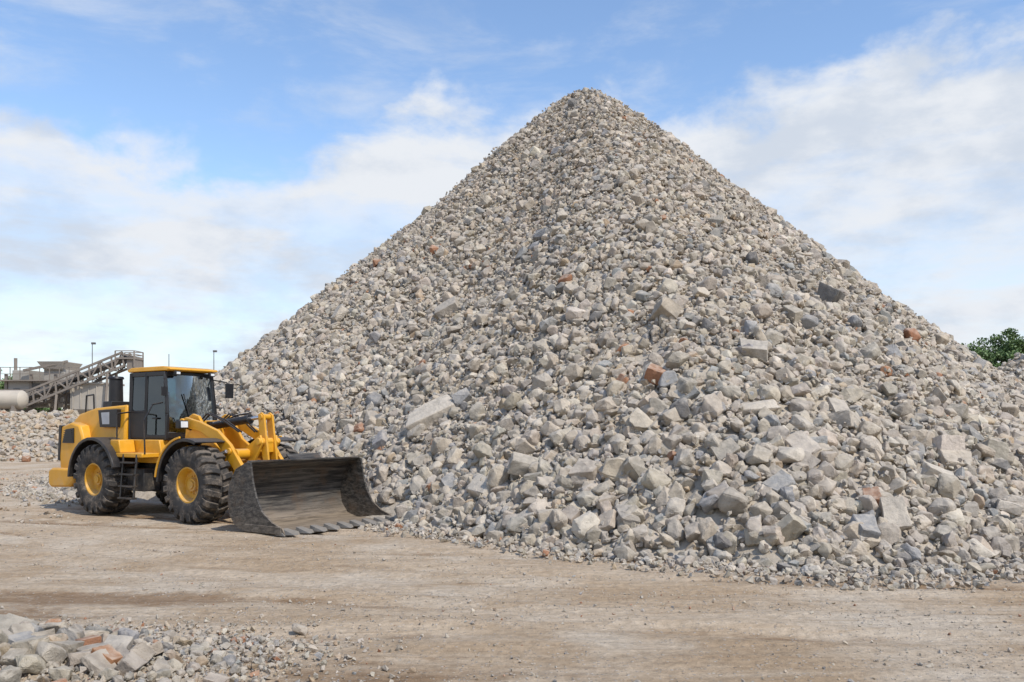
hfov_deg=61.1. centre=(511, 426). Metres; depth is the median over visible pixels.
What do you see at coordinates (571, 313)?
rubble rock
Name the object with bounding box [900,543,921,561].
rubble rock
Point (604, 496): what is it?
rubble rock
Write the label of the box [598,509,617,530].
rubble rock
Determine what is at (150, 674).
loose stone
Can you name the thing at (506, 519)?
rubble rock
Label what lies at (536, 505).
rubble rock
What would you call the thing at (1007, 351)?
tree
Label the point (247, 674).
terrain
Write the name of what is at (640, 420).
rubble rock
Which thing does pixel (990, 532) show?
rubble rock
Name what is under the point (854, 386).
rubble rock
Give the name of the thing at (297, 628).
concrete chunk
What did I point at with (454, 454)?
rubble rock
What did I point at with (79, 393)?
storage bin
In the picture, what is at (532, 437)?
rubble rock
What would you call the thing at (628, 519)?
rubble rock
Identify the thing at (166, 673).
loose stone
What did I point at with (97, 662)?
concrete chunk
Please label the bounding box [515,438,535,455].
rubble rock
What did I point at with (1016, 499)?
rubble rock
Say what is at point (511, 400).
rubble rock
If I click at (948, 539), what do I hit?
rubble rock
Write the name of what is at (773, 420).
rubble rock
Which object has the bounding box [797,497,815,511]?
rubble rock
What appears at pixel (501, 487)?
rubble rock
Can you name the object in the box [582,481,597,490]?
rubble rock
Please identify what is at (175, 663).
loose stone
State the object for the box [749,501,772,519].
rubble rock
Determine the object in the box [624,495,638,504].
rubble rock
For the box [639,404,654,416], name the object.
rubble rock
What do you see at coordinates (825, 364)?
rubble rock
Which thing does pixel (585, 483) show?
rubble rock
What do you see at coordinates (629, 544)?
rubble rock
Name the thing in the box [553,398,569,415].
rubble rock
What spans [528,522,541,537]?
rubble rock
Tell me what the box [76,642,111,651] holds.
concrete chunk
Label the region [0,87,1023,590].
rubble heap
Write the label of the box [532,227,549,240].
rubble rock
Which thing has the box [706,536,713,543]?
rubble rock
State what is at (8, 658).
concrete chunk
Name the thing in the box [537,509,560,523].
rubble rock
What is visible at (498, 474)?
rubble rock
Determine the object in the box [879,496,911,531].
rubble rock
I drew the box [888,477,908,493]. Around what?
rubble rock
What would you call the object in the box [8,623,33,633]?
concrete chunk
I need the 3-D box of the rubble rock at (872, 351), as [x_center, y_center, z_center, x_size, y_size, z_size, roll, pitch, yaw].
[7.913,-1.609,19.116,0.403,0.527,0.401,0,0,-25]
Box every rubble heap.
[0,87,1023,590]
[0,409,79,461]
[997,353,1023,382]
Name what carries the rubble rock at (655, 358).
on the rubble heap at (616, 197)
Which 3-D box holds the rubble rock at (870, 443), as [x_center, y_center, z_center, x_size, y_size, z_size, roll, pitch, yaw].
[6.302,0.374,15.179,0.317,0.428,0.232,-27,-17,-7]
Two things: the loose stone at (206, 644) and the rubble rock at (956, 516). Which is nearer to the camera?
the loose stone at (206, 644)
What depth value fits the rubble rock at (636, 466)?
14.76 m
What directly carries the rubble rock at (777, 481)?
on the rubble heap at (616, 197)
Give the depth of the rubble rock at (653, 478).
14.30 m
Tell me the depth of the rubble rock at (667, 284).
19.75 m
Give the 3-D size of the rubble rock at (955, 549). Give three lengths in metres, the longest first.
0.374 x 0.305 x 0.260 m
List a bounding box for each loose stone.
[139,628,148,634]
[144,637,152,642]
[146,670,156,681]
[151,659,170,671]
[156,669,170,678]
[162,636,169,641]
[162,642,173,649]
[168,658,182,672]
[172,635,181,642]
[175,637,192,645]
[176,670,185,677]
[184,633,192,639]
[185,668,194,675]
[186,661,200,670]
[190,650,202,655]
[194,655,207,666]
[199,641,210,649]
[210,654,222,664]
[212,650,225,657]
[216,661,226,668]
[223,654,235,666]
[229,665,241,674]
[242,657,249,662]
[248,645,256,652]
[257,636,265,643]
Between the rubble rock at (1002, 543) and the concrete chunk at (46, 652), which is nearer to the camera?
the concrete chunk at (46, 652)
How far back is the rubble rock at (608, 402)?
16.65 m
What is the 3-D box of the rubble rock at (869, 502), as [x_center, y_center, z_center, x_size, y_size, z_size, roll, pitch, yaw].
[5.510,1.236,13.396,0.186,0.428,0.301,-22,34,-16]
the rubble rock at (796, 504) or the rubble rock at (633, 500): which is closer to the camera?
the rubble rock at (796, 504)
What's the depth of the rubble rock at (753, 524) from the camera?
12.71 m
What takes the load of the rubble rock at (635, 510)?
on the rubble heap at (616, 197)
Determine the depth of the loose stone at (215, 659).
7.14 m
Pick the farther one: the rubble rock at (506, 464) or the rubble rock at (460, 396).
the rubble rock at (460, 396)
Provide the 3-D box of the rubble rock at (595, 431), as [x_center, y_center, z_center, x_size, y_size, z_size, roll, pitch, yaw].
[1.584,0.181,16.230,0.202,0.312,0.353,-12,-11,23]
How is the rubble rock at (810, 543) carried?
on the rubble heap at (616, 197)
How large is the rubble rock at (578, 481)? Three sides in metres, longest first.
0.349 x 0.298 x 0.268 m
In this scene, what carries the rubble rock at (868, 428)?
on the rubble heap at (616, 197)
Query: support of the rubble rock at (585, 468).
on the rubble heap at (616, 197)
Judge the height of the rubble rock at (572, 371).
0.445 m
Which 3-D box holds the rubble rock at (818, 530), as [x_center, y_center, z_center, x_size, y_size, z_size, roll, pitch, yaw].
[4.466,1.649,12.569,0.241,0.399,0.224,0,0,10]
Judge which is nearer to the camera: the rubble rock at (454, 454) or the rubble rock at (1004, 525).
the rubble rock at (1004, 525)
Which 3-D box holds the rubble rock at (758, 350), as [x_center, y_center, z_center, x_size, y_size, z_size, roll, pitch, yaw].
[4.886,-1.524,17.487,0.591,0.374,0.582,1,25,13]
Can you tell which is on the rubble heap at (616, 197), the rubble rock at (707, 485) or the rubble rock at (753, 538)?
the rubble rock at (753, 538)
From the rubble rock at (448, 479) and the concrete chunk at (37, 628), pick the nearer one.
the concrete chunk at (37, 628)
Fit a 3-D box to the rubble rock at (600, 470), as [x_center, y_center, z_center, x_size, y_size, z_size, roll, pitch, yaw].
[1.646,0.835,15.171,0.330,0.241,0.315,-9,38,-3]
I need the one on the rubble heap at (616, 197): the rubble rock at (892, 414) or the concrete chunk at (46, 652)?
the rubble rock at (892, 414)
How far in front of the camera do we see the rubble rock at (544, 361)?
19.23 m
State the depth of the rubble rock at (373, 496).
18.90 m
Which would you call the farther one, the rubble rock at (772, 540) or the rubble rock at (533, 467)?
the rubble rock at (533, 467)
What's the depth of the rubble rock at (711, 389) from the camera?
16.19 m
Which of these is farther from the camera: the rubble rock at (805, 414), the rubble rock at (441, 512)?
the rubble rock at (441, 512)
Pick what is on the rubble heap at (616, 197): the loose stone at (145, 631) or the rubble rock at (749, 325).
the rubble rock at (749, 325)
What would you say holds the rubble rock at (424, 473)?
on the rubble heap at (616, 197)
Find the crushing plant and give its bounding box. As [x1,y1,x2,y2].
[0,358,101,411]
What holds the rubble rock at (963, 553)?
on the rubble heap at (616, 197)
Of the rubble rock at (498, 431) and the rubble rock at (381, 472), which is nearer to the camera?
the rubble rock at (498, 431)
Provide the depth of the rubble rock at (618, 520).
13.96 m
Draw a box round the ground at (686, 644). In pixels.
[0,461,1023,681]
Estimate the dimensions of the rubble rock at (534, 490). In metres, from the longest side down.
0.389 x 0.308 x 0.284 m
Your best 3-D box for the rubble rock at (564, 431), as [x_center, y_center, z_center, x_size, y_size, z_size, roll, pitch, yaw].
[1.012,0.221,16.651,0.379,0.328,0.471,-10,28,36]
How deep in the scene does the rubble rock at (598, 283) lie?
21.09 m
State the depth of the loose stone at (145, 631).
7.71 m
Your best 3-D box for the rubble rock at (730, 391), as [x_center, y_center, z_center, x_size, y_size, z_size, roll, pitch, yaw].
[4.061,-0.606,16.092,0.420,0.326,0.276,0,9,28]
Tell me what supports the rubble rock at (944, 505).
on the rubble heap at (616, 197)
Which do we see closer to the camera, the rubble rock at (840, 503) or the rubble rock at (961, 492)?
the rubble rock at (840, 503)
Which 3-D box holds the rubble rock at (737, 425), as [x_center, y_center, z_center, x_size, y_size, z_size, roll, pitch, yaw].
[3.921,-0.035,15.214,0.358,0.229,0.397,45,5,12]
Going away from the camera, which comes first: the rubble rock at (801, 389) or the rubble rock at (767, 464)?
the rubble rock at (767, 464)
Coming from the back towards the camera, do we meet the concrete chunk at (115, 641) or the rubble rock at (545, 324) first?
the rubble rock at (545, 324)
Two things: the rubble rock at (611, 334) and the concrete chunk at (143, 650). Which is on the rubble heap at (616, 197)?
the rubble rock at (611, 334)
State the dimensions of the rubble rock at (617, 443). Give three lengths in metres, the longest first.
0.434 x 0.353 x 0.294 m
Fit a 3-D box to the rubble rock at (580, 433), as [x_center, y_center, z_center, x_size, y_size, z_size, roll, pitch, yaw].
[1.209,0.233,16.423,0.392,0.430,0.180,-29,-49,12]
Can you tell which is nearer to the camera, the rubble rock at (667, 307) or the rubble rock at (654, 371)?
the rubble rock at (654, 371)
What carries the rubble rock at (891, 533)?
on the rubble heap at (616, 197)
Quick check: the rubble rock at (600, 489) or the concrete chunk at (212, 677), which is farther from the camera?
the rubble rock at (600, 489)
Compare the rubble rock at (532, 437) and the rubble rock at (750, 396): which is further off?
the rubble rock at (532, 437)
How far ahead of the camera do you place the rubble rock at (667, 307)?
18.76 m
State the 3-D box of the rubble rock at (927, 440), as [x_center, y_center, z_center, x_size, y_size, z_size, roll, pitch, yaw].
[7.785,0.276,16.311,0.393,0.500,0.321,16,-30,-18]
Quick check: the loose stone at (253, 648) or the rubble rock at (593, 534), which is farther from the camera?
the rubble rock at (593, 534)
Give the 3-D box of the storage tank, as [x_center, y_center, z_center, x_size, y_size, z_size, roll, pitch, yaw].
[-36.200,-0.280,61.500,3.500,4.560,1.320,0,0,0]
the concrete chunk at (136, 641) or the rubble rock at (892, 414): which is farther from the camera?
the rubble rock at (892, 414)
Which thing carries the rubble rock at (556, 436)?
on the rubble heap at (616, 197)
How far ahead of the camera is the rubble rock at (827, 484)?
13.66 m
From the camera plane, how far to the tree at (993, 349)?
91.73 m
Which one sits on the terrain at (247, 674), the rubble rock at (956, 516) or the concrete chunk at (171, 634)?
the concrete chunk at (171, 634)
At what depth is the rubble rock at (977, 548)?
12.89 m
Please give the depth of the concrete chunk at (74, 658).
6.71 m
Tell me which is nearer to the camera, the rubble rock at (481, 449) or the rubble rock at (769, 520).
the rubble rock at (769, 520)
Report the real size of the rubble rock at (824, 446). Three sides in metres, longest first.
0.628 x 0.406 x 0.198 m
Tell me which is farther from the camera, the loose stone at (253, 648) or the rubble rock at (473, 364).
the rubble rock at (473, 364)
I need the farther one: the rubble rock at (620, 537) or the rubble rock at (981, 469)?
the rubble rock at (981, 469)
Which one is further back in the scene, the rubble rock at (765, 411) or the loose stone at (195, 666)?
the rubble rock at (765, 411)
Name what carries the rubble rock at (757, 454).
on the rubble heap at (616, 197)
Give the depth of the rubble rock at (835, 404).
16.25 m
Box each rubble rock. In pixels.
[330,305,348,321]
[369,483,384,492]
[370,493,378,501]
[372,430,387,448]
[376,464,388,482]
[377,487,391,502]
[405,394,455,429]
[406,452,417,464]
[407,423,424,438]
[409,475,424,493]
[418,467,432,482]
[430,437,452,454]
[431,481,443,493]
[434,296,459,320]
[436,508,449,518]
[441,472,457,487]
[446,458,462,468]
[447,448,461,463]
[451,387,471,406]
[451,506,463,517]
[452,496,465,507]
[458,473,471,483]
[463,501,474,514]
[465,473,489,497]
[466,357,480,372]
[468,402,486,419]
[468,522,486,536]
[469,423,486,438]
[472,440,492,458]
[486,371,496,383]
[487,464,508,486]
[490,482,508,494]
[492,426,505,438]
[497,418,513,433]
[499,446,511,459]
[502,513,518,528]
[503,392,520,409]
[503,457,510,467]
[506,516,527,531]
[507,452,536,475]
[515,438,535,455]
[518,508,534,519]
[519,480,535,493]
[521,430,540,445]
[521,485,540,498]
[523,472,542,481]
[527,498,548,517]
[528,461,538,472]
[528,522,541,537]
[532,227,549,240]
[532,339,550,354]
[532,372,552,389]
[535,476,553,488]
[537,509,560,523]
[538,457,552,475]
[539,316,558,332]
[539,355,548,366]
[540,421,560,435]
[540,522,551,532]
[542,353,557,370]
[545,481,556,490]
[549,429,562,445]
[549,509,568,529]
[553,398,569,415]
[554,467,569,483]
[557,426,571,448]
[557,474,574,488]
[561,506,581,523]
[562,363,582,382]
[565,307,584,320]
[566,430,582,445]
[568,458,600,479]
[571,476,586,488]
[571,511,599,539]
[577,490,594,507]
[581,481,595,489]
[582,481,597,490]
[582,525,603,546]
[589,427,600,438]
[592,280,601,286]
[592,481,613,495]
[594,396,616,411]
[594,462,602,470]
[596,492,615,507]
[598,466,604,481]
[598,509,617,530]
[600,331,614,338]
[600,406,619,416]
[602,457,625,482]
[606,380,623,396]
[606,438,627,454]
[612,367,626,376]
[613,540,636,556]
[614,500,640,525]
[615,545,635,561]
[616,510,625,526]
[617,533,623,542]
[620,414,630,425]
[623,455,647,480]
[623,528,638,544]
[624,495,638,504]
[625,505,644,523]
[626,282,641,294]
[629,407,652,432]
[632,524,647,543]
[637,500,645,508]
[638,390,661,406]
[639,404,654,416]
[641,468,670,489]
[643,531,660,548]
[644,363,665,384]
[647,437,661,455]
[648,352,663,365]
[649,397,669,414]
[650,297,683,319]
[655,486,669,508]
[658,278,677,293]
[658,442,674,457]
[659,533,676,547]
[661,358,673,370]
[661,432,669,440]
[663,407,683,425]
[663,434,681,449]
[664,350,674,359]
[665,351,689,368]
[665,385,679,402]
[665,497,685,517]
[667,518,684,540]
[668,481,684,498]
[670,397,690,419]
[674,385,699,400]
[674,449,694,466]
[677,377,697,393]
[680,431,696,447]
[684,522,700,542]
[690,399,702,410]
[697,276,716,289]
[697,467,710,476]
[698,517,718,546]
[699,492,718,512]
[701,393,723,417]
[701,469,722,484]
[701,478,717,491]
[704,379,722,393]
[705,435,720,453]
[706,480,728,507]
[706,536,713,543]
[707,543,716,555]
[710,437,740,461]
[711,460,731,476]
[713,531,736,554]
[713,532,732,549]
[716,359,730,372]
[717,551,731,561]
[718,487,749,514]
[719,385,741,401]
[723,524,744,532]
[725,453,738,467]
[727,417,743,431]
[734,343,752,353]
[738,399,780,416]
[739,338,768,362]
[743,320,756,337]
[744,444,773,464]
[744,527,763,545]
[745,387,757,401]
[745,515,761,532]
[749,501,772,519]
[750,303,772,319]
[753,326,766,340]
[758,406,774,420]
[758,442,777,457]
[759,384,780,401]
[760,433,785,446]
[760,456,771,466]
[761,469,795,493]
[761,525,784,545]
[762,515,777,525]
[764,329,783,345]
[764,414,780,425]
[764,535,777,546]
[765,283,781,298]
[766,425,789,444]
[766,465,792,479]
[775,446,804,462]
[777,512,806,541]
[778,385,794,401]
[778,486,794,506]
[782,304,802,324]
[785,430,821,454]
[788,399,811,412]
[789,451,820,467]
[789,500,806,513]
[790,383,811,396]
[790,414,813,431]
[794,535,820,552]
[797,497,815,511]
[799,410,812,422]
[802,519,810,531]
[806,468,822,484]
[809,531,826,542]
[810,436,832,458]
[811,436,827,443]
[812,526,827,541]
[815,356,829,369]
[816,427,837,445]
[817,281,845,302]
[817,461,839,479]
[818,476,836,496]
[819,451,837,463]
[826,397,849,412]
[827,410,860,427]
[827,498,846,510]
[827,542,844,556]
[833,471,847,486]
[834,454,853,471]
[835,552,852,565]
[840,388,864,402]
[841,521,863,540]
[844,384,858,387]
[847,539,867,556]
[848,514,880,538]
[858,484,881,492]
[858,495,877,511]
[859,420,881,436]
[860,342,881,360]
[861,436,882,455]
[862,390,871,400]
[862,486,880,505]
[874,481,888,491]
[877,522,900,544]
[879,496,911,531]
[881,491,892,496]
[887,407,899,417]
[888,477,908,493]
[891,547,911,564]
[892,402,913,419]
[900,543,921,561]
[903,429,926,442]
[915,473,938,488]
[921,429,934,447]
[922,461,953,474]
[927,387,946,402]
[927,497,956,514]
[932,435,964,454]
[932,525,955,544]
[933,508,964,526]
[936,449,972,468]
[937,545,958,554]
[938,473,960,499]
[941,530,956,546]
[946,403,968,420]
[957,423,984,443]
[957,546,970,562]
[958,485,966,503]
[966,538,996,559]
[970,535,997,557]
[974,443,995,458]
[976,465,995,479]
[978,526,1001,541]
[982,439,1008,459]
[985,516,1012,534]
[987,486,1007,498]
[990,536,1011,552]
[996,499,1023,515]
[1001,534,1019,551]
[1003,494,1023,511]
[1012,439,1023,445]
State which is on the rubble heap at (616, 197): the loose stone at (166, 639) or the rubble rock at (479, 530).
the rubble rock at (479, 530)
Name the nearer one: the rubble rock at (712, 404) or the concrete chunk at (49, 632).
the concrete chunk at (49, 632)
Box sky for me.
[0,0,1023,404]
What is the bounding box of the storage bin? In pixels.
[68,382,124,413]
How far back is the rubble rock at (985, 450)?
16.20 m
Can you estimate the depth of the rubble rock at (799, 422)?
15.27 m
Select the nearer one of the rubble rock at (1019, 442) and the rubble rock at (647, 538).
the rubble rock at (647, 538)
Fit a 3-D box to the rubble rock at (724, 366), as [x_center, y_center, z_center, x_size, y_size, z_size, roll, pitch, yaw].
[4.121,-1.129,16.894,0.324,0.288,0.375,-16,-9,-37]
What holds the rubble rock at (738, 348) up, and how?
on the rubble heap at (616, 197)
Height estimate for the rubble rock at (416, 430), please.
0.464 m
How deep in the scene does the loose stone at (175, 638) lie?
7.60 m
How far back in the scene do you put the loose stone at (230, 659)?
7.17 m
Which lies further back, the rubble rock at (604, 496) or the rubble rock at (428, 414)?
the rubble rock at (428, 414)
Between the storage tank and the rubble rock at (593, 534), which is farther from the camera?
the storage tank
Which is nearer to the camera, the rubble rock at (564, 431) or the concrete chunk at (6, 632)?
the concrete chunk at (6, 632)
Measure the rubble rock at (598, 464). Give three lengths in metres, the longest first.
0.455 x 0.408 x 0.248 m
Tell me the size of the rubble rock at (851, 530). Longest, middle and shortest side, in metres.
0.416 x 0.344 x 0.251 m
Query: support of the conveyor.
on the ground at (686, 644)
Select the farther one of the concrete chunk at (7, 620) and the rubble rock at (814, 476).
the rubble rock at (814, 476)
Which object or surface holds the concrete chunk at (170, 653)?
on the terrain at (247, 674)
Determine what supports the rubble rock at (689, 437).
on the rubble heap at (616, 197)
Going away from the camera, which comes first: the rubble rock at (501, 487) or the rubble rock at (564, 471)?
the rubble rock at (564, 471)
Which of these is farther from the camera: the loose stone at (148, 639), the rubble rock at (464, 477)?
the rubble rock at (464, 477)
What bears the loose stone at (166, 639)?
on the terrain at (247, 674)
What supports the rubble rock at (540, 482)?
on the rubble heap at (616, 197)
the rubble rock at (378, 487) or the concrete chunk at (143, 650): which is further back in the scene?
the rubble rock at (378, 487)
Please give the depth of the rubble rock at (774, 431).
14.74 m
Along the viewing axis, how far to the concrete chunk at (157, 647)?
7.12 m
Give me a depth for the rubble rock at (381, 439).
20.94 m
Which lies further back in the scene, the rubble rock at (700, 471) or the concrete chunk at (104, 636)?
the rubble rock at (700, 471)
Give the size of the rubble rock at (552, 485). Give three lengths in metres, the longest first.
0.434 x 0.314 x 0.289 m
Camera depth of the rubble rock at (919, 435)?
16.21 m
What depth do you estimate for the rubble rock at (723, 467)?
13.99 m
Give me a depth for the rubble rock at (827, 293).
21.68 m
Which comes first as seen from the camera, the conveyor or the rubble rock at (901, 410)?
the rubble rock at (901, 410)
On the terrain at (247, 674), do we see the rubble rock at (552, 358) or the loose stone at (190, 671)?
the loose stone at (190, 671)
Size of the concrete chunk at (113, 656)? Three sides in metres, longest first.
0.230 x 0.186 x 0.149 m
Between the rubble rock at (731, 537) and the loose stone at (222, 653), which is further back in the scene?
the rubble rock at (731, 537)
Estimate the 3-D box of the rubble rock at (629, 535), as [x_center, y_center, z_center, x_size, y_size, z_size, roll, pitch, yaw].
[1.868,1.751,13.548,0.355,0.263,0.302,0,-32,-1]
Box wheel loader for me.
[49,366,393,536]
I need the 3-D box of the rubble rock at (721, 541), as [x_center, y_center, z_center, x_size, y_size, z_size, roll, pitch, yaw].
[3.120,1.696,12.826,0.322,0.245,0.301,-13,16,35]
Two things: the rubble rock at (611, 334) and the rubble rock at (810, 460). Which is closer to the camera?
the rubble rock at (810, 460)
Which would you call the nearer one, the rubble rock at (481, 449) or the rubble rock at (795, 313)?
the rubble rock at (481, 449)
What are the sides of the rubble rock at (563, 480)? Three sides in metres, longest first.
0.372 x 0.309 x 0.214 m
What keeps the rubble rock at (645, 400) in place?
on the rubble rock at (646, 409)
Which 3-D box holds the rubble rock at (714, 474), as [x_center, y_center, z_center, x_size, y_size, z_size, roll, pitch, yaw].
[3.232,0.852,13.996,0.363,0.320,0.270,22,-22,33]
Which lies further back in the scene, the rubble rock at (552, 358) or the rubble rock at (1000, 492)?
the rubble rock at (552, 358)
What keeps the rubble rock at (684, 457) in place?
on the rubble heap at (616, 197)
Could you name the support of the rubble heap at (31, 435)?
on the ground at (686, 644)
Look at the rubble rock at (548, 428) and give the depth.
16.90 m
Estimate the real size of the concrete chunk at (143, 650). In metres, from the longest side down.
0.279 x 0.201 x 0.126 m
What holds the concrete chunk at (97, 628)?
on the gravel
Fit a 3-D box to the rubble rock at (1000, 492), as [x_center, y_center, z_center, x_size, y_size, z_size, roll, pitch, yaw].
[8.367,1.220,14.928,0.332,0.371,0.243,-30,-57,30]
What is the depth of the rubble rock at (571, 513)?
14.47 m
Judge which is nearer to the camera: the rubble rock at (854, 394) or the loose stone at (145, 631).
the loose stone at (145, 631)
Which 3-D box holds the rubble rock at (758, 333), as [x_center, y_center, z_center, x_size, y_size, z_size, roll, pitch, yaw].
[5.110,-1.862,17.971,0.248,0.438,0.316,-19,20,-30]
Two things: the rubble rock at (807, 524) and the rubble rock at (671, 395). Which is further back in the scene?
the rubble rock at (671, 395)
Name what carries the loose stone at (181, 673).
on the terrain at (247, 674)
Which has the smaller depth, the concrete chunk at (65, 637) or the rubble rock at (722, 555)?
the concrete chunk at (65, 637)
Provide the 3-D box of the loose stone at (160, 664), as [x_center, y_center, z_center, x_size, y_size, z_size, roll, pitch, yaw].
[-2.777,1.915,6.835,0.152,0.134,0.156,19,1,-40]
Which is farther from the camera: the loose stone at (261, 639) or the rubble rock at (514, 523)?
the rubble rock at (514, 523)
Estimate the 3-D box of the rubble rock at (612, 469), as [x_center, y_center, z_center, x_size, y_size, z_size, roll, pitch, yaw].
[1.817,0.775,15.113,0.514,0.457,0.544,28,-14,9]
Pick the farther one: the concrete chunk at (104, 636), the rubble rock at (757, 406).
the rubble rock at (757, 406)
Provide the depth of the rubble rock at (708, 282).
19.70 m
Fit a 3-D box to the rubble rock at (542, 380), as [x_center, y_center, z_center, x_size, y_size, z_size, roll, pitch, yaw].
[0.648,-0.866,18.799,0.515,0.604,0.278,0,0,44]
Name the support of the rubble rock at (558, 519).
on the rubble heap at (616, 197)
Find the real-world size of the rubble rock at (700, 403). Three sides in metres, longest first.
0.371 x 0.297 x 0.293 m
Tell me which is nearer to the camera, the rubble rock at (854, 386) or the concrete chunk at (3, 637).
the concrete chunk at (3, 637)
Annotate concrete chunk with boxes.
[0,613,39,629]
[0,628,7,643]
[0,642,11,658]
[0,647,29,666]
[1,628,12,635]
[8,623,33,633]
[8,631,34,643]
[11,634,61,653]
[31,628,54,635]
[32,623,45,631]
[35,642,67,665]
[38,621,68,633]
[44,619,61,623]
[46,633,68,641]
[49,640,84,657]
[56,627,76,640]
[67,627,81,632]
[67,650,90,665]
[70,624,83,630]
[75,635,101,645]
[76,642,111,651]
[77,630,109,637]
[80,649,116,677]
[85,626,112,633]
[91,644,122,664]
[100,633,108,642]
[103,634,133,650]
[114,651,146,675]
[115,642,128,663]
[118,627,138,644]
[129,641,155,664]
[133,638,146,644]
[150,640,163,656]
[163,630,178,639]
[165,649,183,664]
[189,644,203,653]
[203,672,229,681]
[292,623,307,635]
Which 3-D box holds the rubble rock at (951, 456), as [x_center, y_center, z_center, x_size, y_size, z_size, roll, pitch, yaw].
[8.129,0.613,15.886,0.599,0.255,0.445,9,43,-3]
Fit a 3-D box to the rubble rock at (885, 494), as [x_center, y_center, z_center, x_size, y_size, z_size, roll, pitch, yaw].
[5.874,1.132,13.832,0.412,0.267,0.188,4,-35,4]
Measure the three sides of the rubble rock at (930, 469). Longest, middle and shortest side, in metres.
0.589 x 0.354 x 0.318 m
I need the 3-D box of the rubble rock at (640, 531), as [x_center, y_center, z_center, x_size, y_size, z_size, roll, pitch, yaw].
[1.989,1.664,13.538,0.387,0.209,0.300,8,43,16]
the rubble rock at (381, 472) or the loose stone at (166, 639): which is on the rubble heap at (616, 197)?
the rubble rock at (381, 472)
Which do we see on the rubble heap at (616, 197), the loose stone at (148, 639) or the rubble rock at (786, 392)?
the rubble rock at (786, 392)
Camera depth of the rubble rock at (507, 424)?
18.05 m
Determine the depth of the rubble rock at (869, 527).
12.73 m
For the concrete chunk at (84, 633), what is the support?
on the concrete chunk at (97, 628)
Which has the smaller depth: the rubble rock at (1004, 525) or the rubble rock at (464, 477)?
the rubble rock at (1004, 525)
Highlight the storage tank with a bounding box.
[0,390,28,412]
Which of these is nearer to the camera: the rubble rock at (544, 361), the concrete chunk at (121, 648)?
the concrete chunk at (121, 648)
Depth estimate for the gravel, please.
8.33 m
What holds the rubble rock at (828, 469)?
on the rubble heap at (616, 197)
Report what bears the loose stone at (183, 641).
on the terrain at (247, 674)
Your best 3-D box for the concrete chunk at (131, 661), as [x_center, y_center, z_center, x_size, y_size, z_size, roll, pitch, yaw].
[-2.996,1.882,6.788,0.158,0.148,0.211,41,3,-4]
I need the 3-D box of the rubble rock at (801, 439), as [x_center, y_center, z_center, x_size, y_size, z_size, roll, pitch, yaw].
[4.880,0.344,14.686,0.477,0.558,0.289,-27,-34,-18]
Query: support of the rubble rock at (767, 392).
on the rubble heap at (616, 197)
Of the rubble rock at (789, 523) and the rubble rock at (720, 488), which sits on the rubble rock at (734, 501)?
the rubble rock at (720, 488)
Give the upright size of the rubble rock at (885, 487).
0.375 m
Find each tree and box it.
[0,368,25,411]
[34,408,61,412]
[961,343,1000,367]
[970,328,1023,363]
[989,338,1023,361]
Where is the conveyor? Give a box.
[0,350,143,411]
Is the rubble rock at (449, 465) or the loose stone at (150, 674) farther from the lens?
the rubble rock at (449, 465)
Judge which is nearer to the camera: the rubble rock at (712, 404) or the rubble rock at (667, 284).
the rubble rock at (712, 404)
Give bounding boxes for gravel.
[0,469,1023,681]
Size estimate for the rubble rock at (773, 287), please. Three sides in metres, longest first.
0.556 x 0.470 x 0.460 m
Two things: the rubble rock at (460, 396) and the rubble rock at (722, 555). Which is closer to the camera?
the rubble rock at (722, 555)
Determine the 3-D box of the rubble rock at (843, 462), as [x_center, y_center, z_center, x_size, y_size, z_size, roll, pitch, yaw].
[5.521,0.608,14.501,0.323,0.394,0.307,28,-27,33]
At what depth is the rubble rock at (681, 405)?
15.79 m
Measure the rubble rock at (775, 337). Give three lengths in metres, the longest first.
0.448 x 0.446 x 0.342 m
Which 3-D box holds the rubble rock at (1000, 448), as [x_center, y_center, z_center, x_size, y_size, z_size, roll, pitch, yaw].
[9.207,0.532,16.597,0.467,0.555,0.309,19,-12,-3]
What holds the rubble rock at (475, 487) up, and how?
on the rubble heap at (616, 197)
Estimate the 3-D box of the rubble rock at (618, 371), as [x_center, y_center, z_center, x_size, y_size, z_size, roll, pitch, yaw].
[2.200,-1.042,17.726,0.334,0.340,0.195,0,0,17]
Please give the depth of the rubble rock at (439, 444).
19.00 m
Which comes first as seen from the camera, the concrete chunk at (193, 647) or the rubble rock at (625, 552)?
the concrete chunk at (193, 647)
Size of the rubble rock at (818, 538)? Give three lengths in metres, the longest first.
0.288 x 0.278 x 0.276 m
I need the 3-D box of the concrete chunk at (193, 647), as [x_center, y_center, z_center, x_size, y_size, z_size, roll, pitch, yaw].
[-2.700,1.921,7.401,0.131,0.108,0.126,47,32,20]
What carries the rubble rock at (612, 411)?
on the rubble heap at (616, 197)
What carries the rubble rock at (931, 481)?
on the rubble heap at (616, 197)
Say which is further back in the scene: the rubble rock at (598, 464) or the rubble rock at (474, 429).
the rubble rock at (474, 429)
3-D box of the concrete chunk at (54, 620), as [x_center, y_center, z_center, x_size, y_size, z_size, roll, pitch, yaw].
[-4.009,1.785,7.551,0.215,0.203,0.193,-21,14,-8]
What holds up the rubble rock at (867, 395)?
on the rubble heap at (616, 197)
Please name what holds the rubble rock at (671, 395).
on the rubble heap at (616, 197)
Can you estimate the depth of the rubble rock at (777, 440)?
14.61 m
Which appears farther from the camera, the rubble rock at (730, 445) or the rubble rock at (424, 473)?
the rubble rock at (424, 473)
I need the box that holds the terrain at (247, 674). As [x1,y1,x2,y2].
[0,632,303,681]
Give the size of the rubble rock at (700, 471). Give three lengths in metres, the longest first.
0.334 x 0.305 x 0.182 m
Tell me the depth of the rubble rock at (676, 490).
14.03 m
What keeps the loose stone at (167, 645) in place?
on the terrain at (247, 674)

